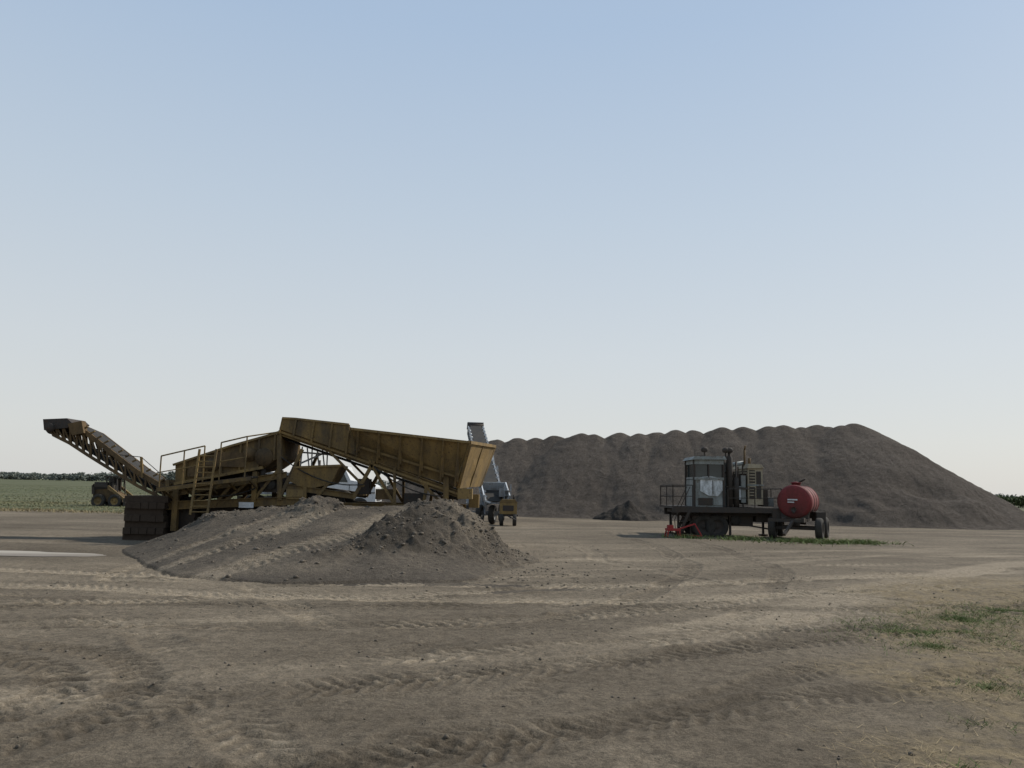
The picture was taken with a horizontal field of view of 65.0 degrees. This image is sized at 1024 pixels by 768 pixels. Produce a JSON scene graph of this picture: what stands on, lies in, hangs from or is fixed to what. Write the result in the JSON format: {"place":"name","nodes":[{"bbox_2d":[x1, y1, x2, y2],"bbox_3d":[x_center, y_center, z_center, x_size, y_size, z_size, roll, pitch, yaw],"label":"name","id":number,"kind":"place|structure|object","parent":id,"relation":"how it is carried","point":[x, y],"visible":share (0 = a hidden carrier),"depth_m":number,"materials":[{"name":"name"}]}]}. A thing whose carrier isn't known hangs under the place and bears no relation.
{"place":"outdoors","nodes":[
{"label":"outdoors","id":0,"kind":"place"},
{"bbox_2d":[0,478,386,512],"bbox_3d":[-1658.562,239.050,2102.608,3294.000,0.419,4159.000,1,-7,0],"label":"grass field","id":1,"kind":"structure","parent":0,"point":[12,483],"depth_m":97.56,"materials":[{"name":"green plant"}]},
{"bbox_2d":[0,509,1023,767],"bbox_3d":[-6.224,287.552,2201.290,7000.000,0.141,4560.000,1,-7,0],"label":"ground","id":2,"kind":"structure","parent":0,"point":[738,693],"depth_m":8.04,"materials":[{"name":"brown soil"}]},
{"bbox_2d":[0,550,105,555],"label":"puddle","id":3,"kind":"object","parent":2,"relation":"on","point":[20,553],"visible":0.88,"depth_m":18.57,"materials":[{"name":"liquid"}]},
{"bbox_2d":[0,500,123,513],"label":"dry verge grass","id":4,"kind":"structure","parent":2,"relation":"on","point":[43,509],"depth_m":42.67,"materials":[{"name":"plant"}]},
{"bbox_2d":[90,476,131,505],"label":"skid steer loader","id":5,"kind":"object","parent":2,"relation":"on","point":[109,493],"visible":0.7,"depth_m":49.46,"materials":[{"name":"metal"}]},
{"bbox_2d":[122,495,171,539],"bbox_3d":[-10.510,3.942,23.790,1.277,1.258,1.707,1,-7,0],"label":"timber cribbing","id":6,"kind":"object","parent":2,"relation":"on","point":[147,517],"visible":0.72,"depth_m":23.01,"materials":[{"name":"brown wood"}]},
{"bbox_2d":[43,417,495,532],"bbox_3d":[-7.179,2.800,24.118,13.532,3.508,3.378,2,-7,-4],"label":"screening plant","id":7,"kind":"object","parent":2,"relation":"on","point":[224,475],"visible":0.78,"depth_m":23.44,"materials":[{"name":"paint"}]},
{"bbox_2d":[0,495,592,593],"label":"gravel mound","id":8,"kind":"object","parent":2,"relation":"on","point":[338,528],"visible":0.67,"depth_m":16.82,"materials":[{"name":"grey gravel"}]},
{"bbox_2d":[125,496,529,580],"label":"mound clods","id":9,"kind":"object","parent":8,"relation":"on","point":[361,553],"visible":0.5,"depth_m":17.79,"materials":[{"name":"soil"}]},
{"bbox_2d":[237,460,383,506],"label":"white truck","id":10,"kind":"object","parent":2,"relation":"on","point":[347,478],"visible":0.07,"depth_m":43.63,"materials":[{"name":"paint"}]},
{"bbox_2d":[465,422,510,523],"bbox_3d":[-1.579,4.471,43.589,2.071,5.694,12.308,2,-7,-6],"label":"stacking conveyor","id":11,"kind":"object","parent":2,"relation":"on","point":[493,486],"visible":0.51,"depth_m":39.05,"materials":[{"name":"grey metal"}]},
{"bbox_2d":[0,543,1010,767],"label":"loose stones","id":12,"kind":"object","parent":2,"relation":"on","point":[446,736],"visible":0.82,"depth_m":8.08,"materials":[{"name":"grey stone"}]},
{"bbox_2d":[498,495,517,525],"bbox_3d":[-0.175,5.792,36.852,0.900,1.400,1.417,1,-7,0],"label":"yellow generator","id":13,"kind":"object","parent":2,"relation":"on","point":[508,507],"visible":1,"depth_m":36.76,"materials":[{"name":"paint"}]},
{"bbox_2d":[0,471,1017,496],"bbox_3d":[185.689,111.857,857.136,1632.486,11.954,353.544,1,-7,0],"label":"distant tree line","id":14,"kind":"object","parent":2,"relation":"on","point":[81,476],"visible":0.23,"depth_m":693.92,"materials":[{"name":"green plant"}]},
{"bbox_2d":[466,556,669,589],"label":"mound crumbs","id":15,"kind":"object","parent":2,"relation":"on","point":[561,575],"visible":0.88,"depth_m":16.21,"materials":[{"name":"soil"}]},
{"bbox_2d":[593,500,660,520],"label":"dark gravel heap","id":16,"kind":"object","parent":2,"relation":"on","point":[628,510],"visible":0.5,"depth_m":47.18,"materials":[{"name":"grey gravel"}]},
{"bbox_2d":[664,523,701,537],"bbox_3d":[6.533,5.569,30.586,1.410,0.533,0.591,1,-7,0],"label":"red drawbar stand","id":17,"kind":"object","parent":2,"relation":"on","point":[669,528],"visible":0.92,"depth_m":30.51,"materials":[{"name":"paint"}]},
{"bbox_2d":[382,423,1023,529],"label":"gravel stockpile","id":18,"kind":"object","parent":2,"relation":"on","point":[855,475],"visible":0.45,"depth_m":51.55,"materials":[{"name":"gravel"}]},
{"bbox_2d":[660,445,781,537],"bbox_3d":[8.373,4.349,32.474,4.316,3.723,2.720,1,-7,0],"label":"control cab trailer","id":19,"kind":"object","parent":2,"relation":"on","point":[717,490],"visible":0.89,"depth_m":31.47,"materials":[{"name":"metal"}]},
{"bbox_2d":[768,478,828,539],"bbox_3d":[11.049,4.823,31.186,2.096,2.344,3.834,-3,-8,27],"label":"red tank trailer","id":20,"kind":"object","parent":2,"relation":"on","point":[798,503],"visible":0.99,"depth_m":30.73,"materials":[{"name":"paint"}]},
{"bbox_2d":[650,533,1023,767],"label":"green weeds","id":21,"kind":"object","parent":2,"relation":"on","point":[823,541],"visible":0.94,"depth_m":11.03,"materials":[{"name":"green plant"}]},
{"bbox_2d":[779,575,1023,767],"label":"dry straw","id":22,"kind":"object","parent":2,"relation":"on","point":[926,683],"visible":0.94,"depth_m":8.00,"materials":[{"name":"plant"}]},
{"bbox_2d":[0,0,1023,495],"label":"sky","id":23,"kind":"structure","parent":0,"point":[221,220],"materials":[{"name":"blue"}]},
{"bbox_3d":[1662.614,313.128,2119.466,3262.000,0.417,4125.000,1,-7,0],"label":"grass field","id":24,"kind":"structure","parent":0,"visible":0},
{"bbox_2d":[990,492,1023,507],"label":"bush row","id":25,"kind":"object","parent":24,"relation":"on","point":[1018,501],"visible":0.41,"depth_m":153.05,"materials":[{"name":"green plant"}]}
]}

